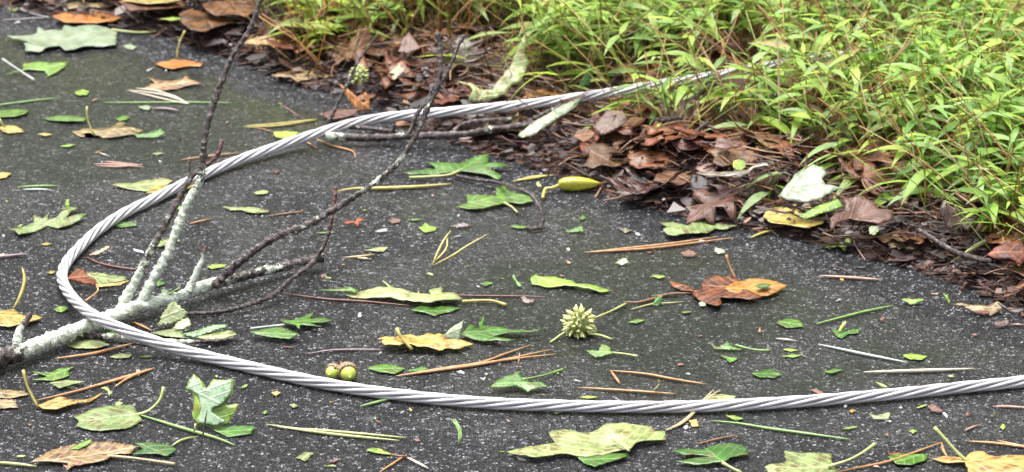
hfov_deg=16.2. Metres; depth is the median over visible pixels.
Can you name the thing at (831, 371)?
leaf scrap
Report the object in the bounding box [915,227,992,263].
dead twig
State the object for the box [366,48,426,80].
dead leaf
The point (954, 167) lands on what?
grass sprig
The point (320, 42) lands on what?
dead leaf
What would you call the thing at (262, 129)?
pine needle
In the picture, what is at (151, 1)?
fallen leaf
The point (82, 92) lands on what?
leaf scrap
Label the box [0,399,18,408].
fallen leaf
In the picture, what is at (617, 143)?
dead leaf
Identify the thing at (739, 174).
fallen leaf
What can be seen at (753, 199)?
grass sprig
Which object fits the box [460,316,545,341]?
fallen leaf
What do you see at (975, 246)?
grass straw
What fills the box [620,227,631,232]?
leaf scrap
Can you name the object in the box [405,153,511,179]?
fallen leaf
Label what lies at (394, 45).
dead leaf
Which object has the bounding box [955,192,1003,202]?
dead leaf
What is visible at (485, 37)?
dead leaf
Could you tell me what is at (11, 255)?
twig scrap
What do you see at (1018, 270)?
dead leaf
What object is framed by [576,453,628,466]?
fallen leaf
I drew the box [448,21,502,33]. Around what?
dead leaf
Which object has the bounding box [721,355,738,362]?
leaf scrap
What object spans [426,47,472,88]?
dead leaf
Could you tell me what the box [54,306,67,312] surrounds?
leaf scrap
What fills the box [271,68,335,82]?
fallen leaf
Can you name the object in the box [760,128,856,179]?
dead leaf
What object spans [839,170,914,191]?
dead leaf
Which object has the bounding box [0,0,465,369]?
fallen branch
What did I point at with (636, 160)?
fallen leaf
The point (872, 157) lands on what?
dead leaf
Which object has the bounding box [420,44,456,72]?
dead leaf
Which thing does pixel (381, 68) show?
dead leaf
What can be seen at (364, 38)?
fallen leaf
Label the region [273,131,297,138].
fallen leaf
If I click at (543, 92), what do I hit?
dead leaf
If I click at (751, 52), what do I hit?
dead leaf
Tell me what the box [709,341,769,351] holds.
fallen leaf
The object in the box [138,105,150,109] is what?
leaf scrap
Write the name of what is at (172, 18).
leaf scrap
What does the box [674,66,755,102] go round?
grass sprig
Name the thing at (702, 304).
petal
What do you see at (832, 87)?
dead leaf
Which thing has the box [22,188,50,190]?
grass straw
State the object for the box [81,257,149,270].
dead stalk
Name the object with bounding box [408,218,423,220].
leaf scrap
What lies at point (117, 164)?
pine needle bundle
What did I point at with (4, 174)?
leaf scrap
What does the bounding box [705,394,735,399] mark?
leaf scrap
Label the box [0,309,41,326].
fallen leaf
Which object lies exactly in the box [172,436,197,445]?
leaf stalk
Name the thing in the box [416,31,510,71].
grass sprig
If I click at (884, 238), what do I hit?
dead leaf
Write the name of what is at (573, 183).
seed pod
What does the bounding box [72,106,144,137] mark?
fallen leaf
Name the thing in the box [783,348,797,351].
leaf scrap
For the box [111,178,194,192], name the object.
fallen leaf
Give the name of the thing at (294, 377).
steel cable
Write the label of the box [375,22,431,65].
dead leaf
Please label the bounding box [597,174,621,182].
dead twig
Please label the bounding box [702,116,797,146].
grass sprig
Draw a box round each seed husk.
[520,296,534,303]
[994,319,1008,327]
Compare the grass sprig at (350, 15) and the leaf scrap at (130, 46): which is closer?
the grass sprig at (350, 15)
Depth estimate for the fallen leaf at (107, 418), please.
3.18 m
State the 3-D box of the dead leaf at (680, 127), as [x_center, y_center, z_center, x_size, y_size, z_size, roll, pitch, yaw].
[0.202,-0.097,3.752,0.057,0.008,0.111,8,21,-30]
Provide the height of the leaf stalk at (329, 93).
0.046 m
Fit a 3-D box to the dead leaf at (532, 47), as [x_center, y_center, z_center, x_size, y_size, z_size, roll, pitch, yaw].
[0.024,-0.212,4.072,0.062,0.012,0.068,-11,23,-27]
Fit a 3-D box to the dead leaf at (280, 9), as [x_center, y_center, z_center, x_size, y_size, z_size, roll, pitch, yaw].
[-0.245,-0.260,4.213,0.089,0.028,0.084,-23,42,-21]
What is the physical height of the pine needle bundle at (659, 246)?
0.003 m
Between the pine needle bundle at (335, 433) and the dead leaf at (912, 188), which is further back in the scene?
the dead leaf at (912, 188)
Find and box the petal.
[699,301,706,306]
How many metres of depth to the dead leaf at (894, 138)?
3.71 m
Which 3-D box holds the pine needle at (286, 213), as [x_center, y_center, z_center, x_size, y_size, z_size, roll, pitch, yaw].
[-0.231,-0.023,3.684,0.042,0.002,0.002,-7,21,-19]
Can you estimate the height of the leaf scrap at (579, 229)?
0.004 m
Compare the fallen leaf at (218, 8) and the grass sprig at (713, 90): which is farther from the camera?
the fallen leaf at (218, 8)
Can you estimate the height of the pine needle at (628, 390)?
0.003 m
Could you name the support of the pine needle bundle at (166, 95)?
on the road
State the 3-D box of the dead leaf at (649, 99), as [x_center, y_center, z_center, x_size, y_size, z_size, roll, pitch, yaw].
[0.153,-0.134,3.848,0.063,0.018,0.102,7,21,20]
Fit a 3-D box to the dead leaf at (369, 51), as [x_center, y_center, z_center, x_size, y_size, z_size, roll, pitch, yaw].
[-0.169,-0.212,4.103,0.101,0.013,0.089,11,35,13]
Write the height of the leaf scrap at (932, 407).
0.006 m
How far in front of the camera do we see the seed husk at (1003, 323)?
3.39 m
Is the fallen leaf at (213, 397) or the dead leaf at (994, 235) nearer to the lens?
the fallen leaf at (213, 397)
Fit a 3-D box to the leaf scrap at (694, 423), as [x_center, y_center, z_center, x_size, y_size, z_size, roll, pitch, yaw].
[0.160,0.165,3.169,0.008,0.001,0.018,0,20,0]
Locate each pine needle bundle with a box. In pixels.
[37,367,154,400]
[96,161,142,167]
[127,88,188,103]
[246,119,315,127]
[266,424,405,440]
[306,139,355,156]
[344,254,374,259]
[396,344,555,375]
[432,230,487,265]
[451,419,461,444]
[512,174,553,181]
[584,236,732,252]
[610,370,706,384]
[665,389,720,430]
[838,442,946,471]
[969,440,1023,447]
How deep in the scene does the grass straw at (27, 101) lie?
4.04 m
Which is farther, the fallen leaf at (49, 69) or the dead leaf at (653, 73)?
the fallen leaf at (49, 69)
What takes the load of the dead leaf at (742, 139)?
on the needle litter
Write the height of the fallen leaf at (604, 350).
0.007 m
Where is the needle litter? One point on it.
(964, 240)
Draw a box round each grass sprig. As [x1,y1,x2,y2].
[263,9,355,38]
[302,13,389,55]
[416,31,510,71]
[496,33,579,75]
[510,61,611,111]
[583,107,630,133]
[607,82,698,102]
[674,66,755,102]
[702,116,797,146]
[735,171,785,222]
[799,142,851,171]
[818,149,894,199]
[857,177,964,206]
[862,142,984,200]
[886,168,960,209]
[923,154,1023,196]
[952,181,1021,230]
[952,182,1023,247]
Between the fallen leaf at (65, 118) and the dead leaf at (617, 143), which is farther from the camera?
the fallen leaf at (65, 118)
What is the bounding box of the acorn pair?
[324,361,357,380]
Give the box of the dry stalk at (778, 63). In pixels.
[777,34,780,134]
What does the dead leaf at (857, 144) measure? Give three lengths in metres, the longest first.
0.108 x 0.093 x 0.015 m
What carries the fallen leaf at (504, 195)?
on the road
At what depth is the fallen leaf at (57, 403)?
3.20 m
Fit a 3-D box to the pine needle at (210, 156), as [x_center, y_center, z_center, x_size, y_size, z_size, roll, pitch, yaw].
[-0.323,-0.086,3.856,0.067,0.002,0.002,-7,21,-20]
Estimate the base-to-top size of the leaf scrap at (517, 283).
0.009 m
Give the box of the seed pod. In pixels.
[541,177,599,199]
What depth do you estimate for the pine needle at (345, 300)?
3.45 m
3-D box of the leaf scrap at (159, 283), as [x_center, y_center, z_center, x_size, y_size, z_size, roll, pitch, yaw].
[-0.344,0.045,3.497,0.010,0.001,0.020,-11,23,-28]
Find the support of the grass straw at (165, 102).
on the road
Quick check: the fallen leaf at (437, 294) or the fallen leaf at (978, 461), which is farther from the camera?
the fallen leaf at (437, 294)
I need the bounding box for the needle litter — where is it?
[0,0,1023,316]
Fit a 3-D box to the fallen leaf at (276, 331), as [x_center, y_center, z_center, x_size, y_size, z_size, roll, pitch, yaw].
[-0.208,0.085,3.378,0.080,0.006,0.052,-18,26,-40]
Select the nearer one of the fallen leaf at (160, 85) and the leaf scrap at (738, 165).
the leaf scrap at (738, 165)
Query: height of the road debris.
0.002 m
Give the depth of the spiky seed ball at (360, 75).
4.02 m
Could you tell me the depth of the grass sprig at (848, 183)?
3.67 m
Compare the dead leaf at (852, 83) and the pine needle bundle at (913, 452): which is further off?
the dead leaf at (852, 83)
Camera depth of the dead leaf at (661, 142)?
3.78 m
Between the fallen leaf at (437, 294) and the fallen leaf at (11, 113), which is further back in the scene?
the fallen leaf at (11, 113)
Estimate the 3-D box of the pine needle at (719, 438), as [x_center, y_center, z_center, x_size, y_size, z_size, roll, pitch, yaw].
[0.179,0.177,3.135,0.044,0.002,0.002,-10,22,-26]
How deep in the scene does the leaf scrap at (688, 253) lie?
3.57 m
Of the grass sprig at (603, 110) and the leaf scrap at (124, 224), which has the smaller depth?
the leaf scrap at (124, 224)
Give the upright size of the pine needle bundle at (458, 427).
0.018 m
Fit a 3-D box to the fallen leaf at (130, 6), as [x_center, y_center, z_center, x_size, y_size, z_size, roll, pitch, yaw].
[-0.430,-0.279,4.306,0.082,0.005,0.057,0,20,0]
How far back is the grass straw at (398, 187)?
3.75 m
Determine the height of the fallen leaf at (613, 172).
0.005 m
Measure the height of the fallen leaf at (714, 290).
0.024 m
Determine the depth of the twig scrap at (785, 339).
3.35 m
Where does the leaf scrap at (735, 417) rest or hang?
on the road
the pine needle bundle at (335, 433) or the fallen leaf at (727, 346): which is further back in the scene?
the fallen leaf at (727, 346)
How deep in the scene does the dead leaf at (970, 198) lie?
3.58 m
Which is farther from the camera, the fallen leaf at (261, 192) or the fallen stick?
the fallen stick
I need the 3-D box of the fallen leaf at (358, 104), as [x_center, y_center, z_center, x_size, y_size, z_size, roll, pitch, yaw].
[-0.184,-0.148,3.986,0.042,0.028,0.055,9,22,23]
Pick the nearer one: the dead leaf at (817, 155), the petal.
the petal
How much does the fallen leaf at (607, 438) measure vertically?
0.009 m
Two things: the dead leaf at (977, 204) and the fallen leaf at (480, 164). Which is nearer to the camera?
the dead leaf at (977, 204)
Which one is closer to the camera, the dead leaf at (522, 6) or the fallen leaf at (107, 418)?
the fallen leaf at (107, 418)
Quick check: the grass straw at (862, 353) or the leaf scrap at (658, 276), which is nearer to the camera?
the grass straw at (862, 353)
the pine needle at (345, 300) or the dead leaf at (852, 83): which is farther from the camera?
the dead leaf at (852, 83)
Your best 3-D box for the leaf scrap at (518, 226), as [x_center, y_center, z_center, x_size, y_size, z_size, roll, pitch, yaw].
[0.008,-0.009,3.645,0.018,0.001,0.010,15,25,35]
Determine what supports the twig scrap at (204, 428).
on the road
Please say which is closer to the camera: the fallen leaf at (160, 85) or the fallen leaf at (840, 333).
the fallen leaf at (840, 333)
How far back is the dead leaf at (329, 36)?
4.15 m
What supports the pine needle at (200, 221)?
on the road
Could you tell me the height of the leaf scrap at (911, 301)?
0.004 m
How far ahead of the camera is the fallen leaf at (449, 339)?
3.34 m
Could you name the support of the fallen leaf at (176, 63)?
on the road
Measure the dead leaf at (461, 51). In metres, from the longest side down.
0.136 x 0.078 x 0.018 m
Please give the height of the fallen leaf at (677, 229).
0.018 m
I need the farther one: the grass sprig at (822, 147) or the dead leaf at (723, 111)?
the dead leaf at (723, 111)
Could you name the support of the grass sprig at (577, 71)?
on the needle litter
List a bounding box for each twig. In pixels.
[7,7,49,18]
[326,34,377,123]
[454,174,544,230]
[522,103,564,122]
[563,115,681,126]
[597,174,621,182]
[673,77,727,106]
[694,120,709,131]
[830,265,851,274]
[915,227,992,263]
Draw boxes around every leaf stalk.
[12,268,25,308]
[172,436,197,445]
[322,74,344,118]
[750,230,773,237]
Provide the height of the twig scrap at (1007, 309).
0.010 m
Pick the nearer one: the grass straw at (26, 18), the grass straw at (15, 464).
the grass straw at (15, 464)
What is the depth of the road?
3.44 m
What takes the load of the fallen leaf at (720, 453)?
on the road
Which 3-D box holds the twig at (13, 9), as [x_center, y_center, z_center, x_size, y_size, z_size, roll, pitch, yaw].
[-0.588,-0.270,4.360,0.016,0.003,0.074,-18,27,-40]
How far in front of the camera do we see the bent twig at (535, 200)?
3.66 m
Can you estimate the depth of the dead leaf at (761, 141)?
3.75 m
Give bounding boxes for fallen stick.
[325,116,534,141]
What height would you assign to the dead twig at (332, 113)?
0.091 m
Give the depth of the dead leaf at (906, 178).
3.64 m
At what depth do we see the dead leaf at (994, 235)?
3.52 m
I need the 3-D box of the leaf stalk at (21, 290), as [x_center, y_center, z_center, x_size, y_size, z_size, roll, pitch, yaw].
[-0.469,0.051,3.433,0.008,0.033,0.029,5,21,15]
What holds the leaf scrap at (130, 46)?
on the road
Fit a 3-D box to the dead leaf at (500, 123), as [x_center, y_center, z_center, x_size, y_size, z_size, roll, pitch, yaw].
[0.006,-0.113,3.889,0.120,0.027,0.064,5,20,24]
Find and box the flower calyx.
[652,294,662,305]
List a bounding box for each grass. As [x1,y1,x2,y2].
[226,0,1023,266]
[247,0,1023,240]
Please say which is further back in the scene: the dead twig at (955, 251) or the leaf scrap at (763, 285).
the dead twig at (955, 251)
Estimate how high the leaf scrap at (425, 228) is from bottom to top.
0.001 m
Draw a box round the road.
[0,6,1023,471]
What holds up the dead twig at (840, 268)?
on the road
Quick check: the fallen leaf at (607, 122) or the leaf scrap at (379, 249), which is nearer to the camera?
the leaf scrap at (379, 249)
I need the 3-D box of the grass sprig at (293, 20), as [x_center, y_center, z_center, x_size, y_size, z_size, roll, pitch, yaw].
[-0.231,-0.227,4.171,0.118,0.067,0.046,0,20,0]
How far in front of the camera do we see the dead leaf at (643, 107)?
3.83 m
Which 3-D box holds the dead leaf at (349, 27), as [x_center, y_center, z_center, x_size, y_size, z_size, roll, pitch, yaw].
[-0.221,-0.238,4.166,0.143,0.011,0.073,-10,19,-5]
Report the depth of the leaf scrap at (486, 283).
3.49 m
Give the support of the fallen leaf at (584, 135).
on the needle litter
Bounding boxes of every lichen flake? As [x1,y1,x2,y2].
[615,258,628,265]
[714,247,724,253]
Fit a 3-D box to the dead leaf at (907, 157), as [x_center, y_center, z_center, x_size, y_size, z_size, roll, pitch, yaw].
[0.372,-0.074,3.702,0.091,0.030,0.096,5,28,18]
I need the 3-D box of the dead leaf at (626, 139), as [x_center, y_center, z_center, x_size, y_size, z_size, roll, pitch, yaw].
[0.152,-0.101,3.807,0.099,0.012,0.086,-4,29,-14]
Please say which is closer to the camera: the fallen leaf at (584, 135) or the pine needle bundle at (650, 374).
the pine needle bundle at (650, 374)
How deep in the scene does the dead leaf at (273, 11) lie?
4.25 m
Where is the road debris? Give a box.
[0,21,995,469]
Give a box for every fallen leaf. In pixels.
[0,109,28,116]
[0,118,24,132]
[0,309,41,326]
[0,390,29,398]
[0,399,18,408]
[2,58,66,80]
[7,25,157,52]
[8,199,85,234]
[22,370,103,409]
[30,366,85,388]
[30,441,175,470]
[42,115,86,121]
[52,7,121,22]
[65,0,110,8]
[65,339,108,348]
[68,269,127,301]
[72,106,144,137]
[74,387,165,430]
[101,330,114,333]
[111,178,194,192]
[119,1,185,10]
[121,0,181,3]
[132,442,176,455]
[134,129,164,137]
[143,76,202,90]
[151,324,236,339]
[156,30,202,68]
[157,301,190,329]
[179,9,243,31]
[185,374,239,430]
[202,0,254,16]
[211,425,254,436]
[239,47,271,54]
[244,35,281,45]
[250,312,332,338]
[254,190,268,194]
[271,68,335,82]
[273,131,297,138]
[318,280,507,306]
[320,84,369,119]
[352,25,372,59]
[366,448,406,457]
[367,364,404,373]
[368,64,380,83]
[377,321,473,350]
[389,64,405,79]
[398,32,421,52]
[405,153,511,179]
[410,306,459,315]
[457,186,533,213]
[458,38,529,100]
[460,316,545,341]
[489,368,563,392]
[507,423,666,457]
[518,98,580,137]
[531,274,609,292]
[574,128,594,141]
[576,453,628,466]
[579,64,592,86]
[583,143,624,168]
[586,344,637,357]
[593,110,628,135]
[603,171,630,179]
[627,150,675,168]
[654,170,690,185]
[658,209,737,235]
[669,254,787,305]
[672,443,748,471]
[674,138,701,150]
[695,161,775,177]
[706,148,759,166]
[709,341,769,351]
[714,136,741,149]
[752,369,781,377]
[763,204,831,227]
[764,442,875,471]
[775,318,804,327]
[778,164,845,202]
[799,199,843,219]
[824,238,850,250]
[830,196,892,230]
[832,321,859,338]
[887,454,926,464]
[888,239,916,249]
[930,426,1023,471]
[939,200,978,231]
[954,301,1001,315]
[987,240,1023,264]
[1000,275,1020,285]
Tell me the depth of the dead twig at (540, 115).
3.88 m
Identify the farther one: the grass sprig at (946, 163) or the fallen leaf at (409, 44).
the fallen leaf at (409, 44)
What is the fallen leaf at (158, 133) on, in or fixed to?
on the road
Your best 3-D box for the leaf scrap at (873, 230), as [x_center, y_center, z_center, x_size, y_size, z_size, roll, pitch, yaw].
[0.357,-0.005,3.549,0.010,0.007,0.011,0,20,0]
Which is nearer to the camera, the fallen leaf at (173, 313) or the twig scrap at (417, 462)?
the twig scrap at (417, 462)
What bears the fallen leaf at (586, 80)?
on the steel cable
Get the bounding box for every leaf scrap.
[0,172,11,178]
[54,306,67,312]
[60,144,75,146]
[70,439,91,449]
[75,89,88,95]
[101,387,111,395]
[110,353,131,358]
[114,222,136,227]
[116,116,129,120]
[123,44,136,49]
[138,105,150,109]
[156,279,164,285]
[157,238,169,246]
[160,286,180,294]
[161,17,179,20]
[207,264,226,268]
[222,206,269,212]
[296,452,313,460]
[343,218,364,226]
[365,247,387,251]
[388,218,400,223]
[406,366,428,371]
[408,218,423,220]
[418,222,436,232]
[480,281,492,285]
[511,225,525,228]
[512,274,521,286]
[564,225,583,232]
[579,395,597,398]
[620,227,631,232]
[628,319,644,323]
[651,275,664,278]
[681,249,696,256]
[689,419,698,426]
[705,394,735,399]
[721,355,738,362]
[726,415,743,420]
[732,160,745,170]
[756,283,770,287]
[782,354,802,357]
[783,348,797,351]
[824,369,842,373]
[868,226,878,234]
[869,412,889,419]
[902,298,923,304]
[903,353,926,359]
[928,403,942,412]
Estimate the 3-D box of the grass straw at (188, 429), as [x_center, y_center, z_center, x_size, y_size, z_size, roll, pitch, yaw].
[-0.284,0.170,3.154,0.112,0.003,0.004,14,24,34]
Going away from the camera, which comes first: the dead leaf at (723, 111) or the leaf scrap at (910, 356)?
the leaf scrap at (910, 356)
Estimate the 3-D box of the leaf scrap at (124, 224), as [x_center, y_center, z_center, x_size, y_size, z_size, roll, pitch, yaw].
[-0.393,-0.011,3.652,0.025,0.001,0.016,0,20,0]
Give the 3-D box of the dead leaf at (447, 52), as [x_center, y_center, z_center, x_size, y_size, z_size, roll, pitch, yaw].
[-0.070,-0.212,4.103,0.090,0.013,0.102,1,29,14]
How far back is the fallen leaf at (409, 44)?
4.07 m
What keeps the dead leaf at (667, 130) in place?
on the needle litter
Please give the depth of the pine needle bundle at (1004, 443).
3.12 m
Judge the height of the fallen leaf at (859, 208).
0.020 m
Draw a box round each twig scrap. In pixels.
[0,253,29,257]
[201,411,206,445]
[281,104,302,118]
[380,454,406,471]
[407,457,428,468]
[776,338,796,340]
[997,303,1022,316]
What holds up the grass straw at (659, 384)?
on the road
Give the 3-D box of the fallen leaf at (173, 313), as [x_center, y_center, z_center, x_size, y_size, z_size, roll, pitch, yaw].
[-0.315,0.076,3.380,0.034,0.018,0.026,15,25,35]
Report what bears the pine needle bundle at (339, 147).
on the road
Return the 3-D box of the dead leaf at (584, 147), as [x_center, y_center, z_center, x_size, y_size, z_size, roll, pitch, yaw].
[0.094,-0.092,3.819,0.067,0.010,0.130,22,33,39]
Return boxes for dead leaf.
[241,14,296,41]
[259,8,287,17]
[260,19,379,39]
[266,36,310,50]
[270,21,332,48]
[272,4,297,28]
[272,4,345,27]
[283,18,343,52]
[287,0,358,53]
[321,34,392,68]
[326,32,352,75]
[336,39,447,68]
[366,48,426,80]
[370,65,419,77]
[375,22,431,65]
[377,65,415,78]
[381,66,410,88]
[383,43,431,55]
[394,77,434,99]
[397,72,479,90]
[406,22,471,39]
[417,41,488,58]
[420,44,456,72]
[422,67,473,82]
[426,29,496,80]
[426,34,494,80]
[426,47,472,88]
[427,64,477,75]
[434,64,477,104]
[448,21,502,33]
[451,20,477,34]
[482,111,525,132]
[505,42,550,58]
[509,89,563,98]
[510,0,537,10]
[558,135,626,165]
[562,100,640,141]
[602,167,686,201]
[604,76,666,109]
[606,142,652,152]
[607,166,680,194]
[609,130,650,150]
[611,139,691,182]
[612,58,679,82]
[612,96,673,115]
[612,126,656,150]
[618,29,673,44]
[618,98,702,151]
[622,92,711,135]
[622,148,679,165]
[623,94,654,114]
[629,127,674,146]
[633,132,769,146]
[641,121,728,139]
[648,92,722,128]
[660,117,777,131]
[670,123,730,163]
[685,184,757,224]
[693,115,716,138]
[696,30,755,67]
[698,108,756,145]
[700,120,782,149]
[708,34,745,55]
[710,106,774,144]
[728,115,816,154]
[750,135,830,162]
[751,79,840,91]
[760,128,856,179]
[786,145,837,166]
[792,135,834,163]
[806,122,860,150]
[824,134,921,170]
[833,230,950,243]
[835,77,882,98]
[835,134,907,173]
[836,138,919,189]
[838,146,922,195]
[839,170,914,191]
[852,162,905,172]
[882,171,935,215]
[900,166,958,191]
[932,195,1005,207]
[944,189,1012,201]
[954,192,1023,266]
[955,171,1013,187]
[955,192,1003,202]
[983,208,1023,240]
[984,266,1023,276]
[990,221,1018,243]
[994,263,1010,268]
[1012,279,1023,290]
[1016,223,1023,230]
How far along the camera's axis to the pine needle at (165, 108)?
4.01 m
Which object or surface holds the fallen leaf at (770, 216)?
on the needle litter
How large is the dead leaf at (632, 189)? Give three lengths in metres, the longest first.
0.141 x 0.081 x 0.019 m
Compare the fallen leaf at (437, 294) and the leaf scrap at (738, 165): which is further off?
the leaf scrap at (738, 165)
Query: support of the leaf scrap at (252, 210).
on the road
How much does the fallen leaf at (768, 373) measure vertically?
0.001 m
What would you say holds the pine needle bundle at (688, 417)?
on the road
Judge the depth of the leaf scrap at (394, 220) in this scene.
3.66 m
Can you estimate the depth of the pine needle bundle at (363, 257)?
3.56 m
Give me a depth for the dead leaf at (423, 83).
3.99 m
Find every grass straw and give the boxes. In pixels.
[0,97,58,105]
[0,461,36,466]
[4,17,44,19]
[18,185,58,186]
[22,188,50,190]
[103,101,229,102]
[140,415,234,445]
[337,183,450,191]
[360,399,389,406]
[630,301,683,309]
[652,379,661,390]
[711,420,850,439]
[816,305,893,323]
[818,344,907,362]
[819,275,882,279]
[864,368,973,372]
[951,230,1003,261]
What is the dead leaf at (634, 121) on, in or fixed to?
on the needle litter
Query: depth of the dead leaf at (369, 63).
4.09 m
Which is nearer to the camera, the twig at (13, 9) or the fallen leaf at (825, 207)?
the fallen leaf at (825, 207)
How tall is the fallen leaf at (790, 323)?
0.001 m
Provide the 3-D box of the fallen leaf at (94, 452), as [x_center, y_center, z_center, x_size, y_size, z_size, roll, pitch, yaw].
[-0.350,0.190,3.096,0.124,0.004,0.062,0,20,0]
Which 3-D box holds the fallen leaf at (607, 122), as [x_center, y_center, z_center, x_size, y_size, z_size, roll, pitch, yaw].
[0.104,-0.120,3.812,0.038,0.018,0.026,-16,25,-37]
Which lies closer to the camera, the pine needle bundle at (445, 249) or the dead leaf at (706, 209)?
the pine needle bundle at (445, 249)
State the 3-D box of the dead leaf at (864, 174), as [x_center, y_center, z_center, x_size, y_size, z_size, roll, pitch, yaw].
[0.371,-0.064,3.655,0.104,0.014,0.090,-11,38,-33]
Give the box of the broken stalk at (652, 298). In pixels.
[623,292,691,303]
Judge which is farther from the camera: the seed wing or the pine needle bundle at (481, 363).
the seed wing
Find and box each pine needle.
[54,343,132,358]
[131,321,151,330]
[151,107,178,110]
[180,152,240,159]
[189,218,212,223]
[252,127,273,132]
[267,211,305,216]
[283,293,408,305]
[307,349,384,353]
[378,38,453,51]
[458,295,546,297]
[578,387,675,393]
[696,434,739,444]
[964,424,981,430]
[993,405,1023,408]
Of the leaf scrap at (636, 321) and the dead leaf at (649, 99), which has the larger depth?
the dead leaf at (649, 99)
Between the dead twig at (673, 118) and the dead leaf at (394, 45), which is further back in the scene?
the dead leaf at (394, 45)
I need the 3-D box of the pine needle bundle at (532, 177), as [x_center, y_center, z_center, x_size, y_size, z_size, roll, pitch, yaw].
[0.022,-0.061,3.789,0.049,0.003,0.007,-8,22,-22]
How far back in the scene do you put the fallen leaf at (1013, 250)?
3.47 m
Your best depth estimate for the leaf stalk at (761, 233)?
3.63 m
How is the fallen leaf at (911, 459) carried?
on the road
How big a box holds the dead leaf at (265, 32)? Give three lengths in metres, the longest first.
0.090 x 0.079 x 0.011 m
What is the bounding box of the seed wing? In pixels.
[89,246,108,255]
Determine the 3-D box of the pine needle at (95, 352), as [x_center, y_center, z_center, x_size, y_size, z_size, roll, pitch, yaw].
[-0.385,0.107,3.325,0.078,0.003,0.008,-11,23,-27]
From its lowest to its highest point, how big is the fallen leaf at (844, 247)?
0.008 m
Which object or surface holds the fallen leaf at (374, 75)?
on the needle litter
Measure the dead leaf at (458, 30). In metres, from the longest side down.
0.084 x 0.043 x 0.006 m
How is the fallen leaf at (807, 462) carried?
on the road
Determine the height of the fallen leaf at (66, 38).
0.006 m
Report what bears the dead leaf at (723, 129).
on the needle litter
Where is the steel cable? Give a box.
[56,43,1023,412]
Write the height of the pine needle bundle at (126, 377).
0.003 m
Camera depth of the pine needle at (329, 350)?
3.33 m
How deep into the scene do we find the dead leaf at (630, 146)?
3.78 m
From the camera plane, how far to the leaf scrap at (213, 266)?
3.54 m
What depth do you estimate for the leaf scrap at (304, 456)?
3.10 m
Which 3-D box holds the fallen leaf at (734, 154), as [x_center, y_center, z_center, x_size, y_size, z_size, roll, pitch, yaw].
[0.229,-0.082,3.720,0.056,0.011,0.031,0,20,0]
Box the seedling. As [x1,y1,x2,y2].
[943,294,949,303]
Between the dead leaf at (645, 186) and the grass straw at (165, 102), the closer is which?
the dead leaf at (645, 186)
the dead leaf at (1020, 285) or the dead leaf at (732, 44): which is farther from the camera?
the dead leaf at (732, 44)
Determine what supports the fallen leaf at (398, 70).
on the needle litter
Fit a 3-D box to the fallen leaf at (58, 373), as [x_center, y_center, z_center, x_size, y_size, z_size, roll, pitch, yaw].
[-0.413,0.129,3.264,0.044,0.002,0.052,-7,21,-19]
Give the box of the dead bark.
[448,222,472,228]
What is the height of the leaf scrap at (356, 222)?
0.006 m
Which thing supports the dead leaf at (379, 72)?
on the needle litter
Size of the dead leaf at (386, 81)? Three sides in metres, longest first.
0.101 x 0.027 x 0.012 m
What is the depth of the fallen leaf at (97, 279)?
3.48 m
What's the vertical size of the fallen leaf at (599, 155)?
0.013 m
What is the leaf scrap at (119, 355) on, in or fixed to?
on the road
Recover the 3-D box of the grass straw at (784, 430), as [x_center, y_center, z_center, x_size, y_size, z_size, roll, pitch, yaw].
[0.235,0.170,3.154,0.127,0.003,0.004,7,21,19]
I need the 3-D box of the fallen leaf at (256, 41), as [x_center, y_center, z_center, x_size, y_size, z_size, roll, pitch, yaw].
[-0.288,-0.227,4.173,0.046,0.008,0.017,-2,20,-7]
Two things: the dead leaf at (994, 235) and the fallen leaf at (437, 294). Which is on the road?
the fallen leaf at (437, 294)
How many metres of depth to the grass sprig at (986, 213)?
3.53 m
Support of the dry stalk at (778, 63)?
on the needle litter
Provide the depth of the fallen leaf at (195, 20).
4.24 m
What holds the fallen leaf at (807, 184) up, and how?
on the needle litter
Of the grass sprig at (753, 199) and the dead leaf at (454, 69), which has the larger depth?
the dead leaf at (454, 69)
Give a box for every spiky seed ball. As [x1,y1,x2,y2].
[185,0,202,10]
[348,64,368,85]
[549,303,626,342]
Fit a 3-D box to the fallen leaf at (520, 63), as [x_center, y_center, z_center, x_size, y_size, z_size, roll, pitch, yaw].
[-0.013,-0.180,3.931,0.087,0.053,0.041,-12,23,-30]

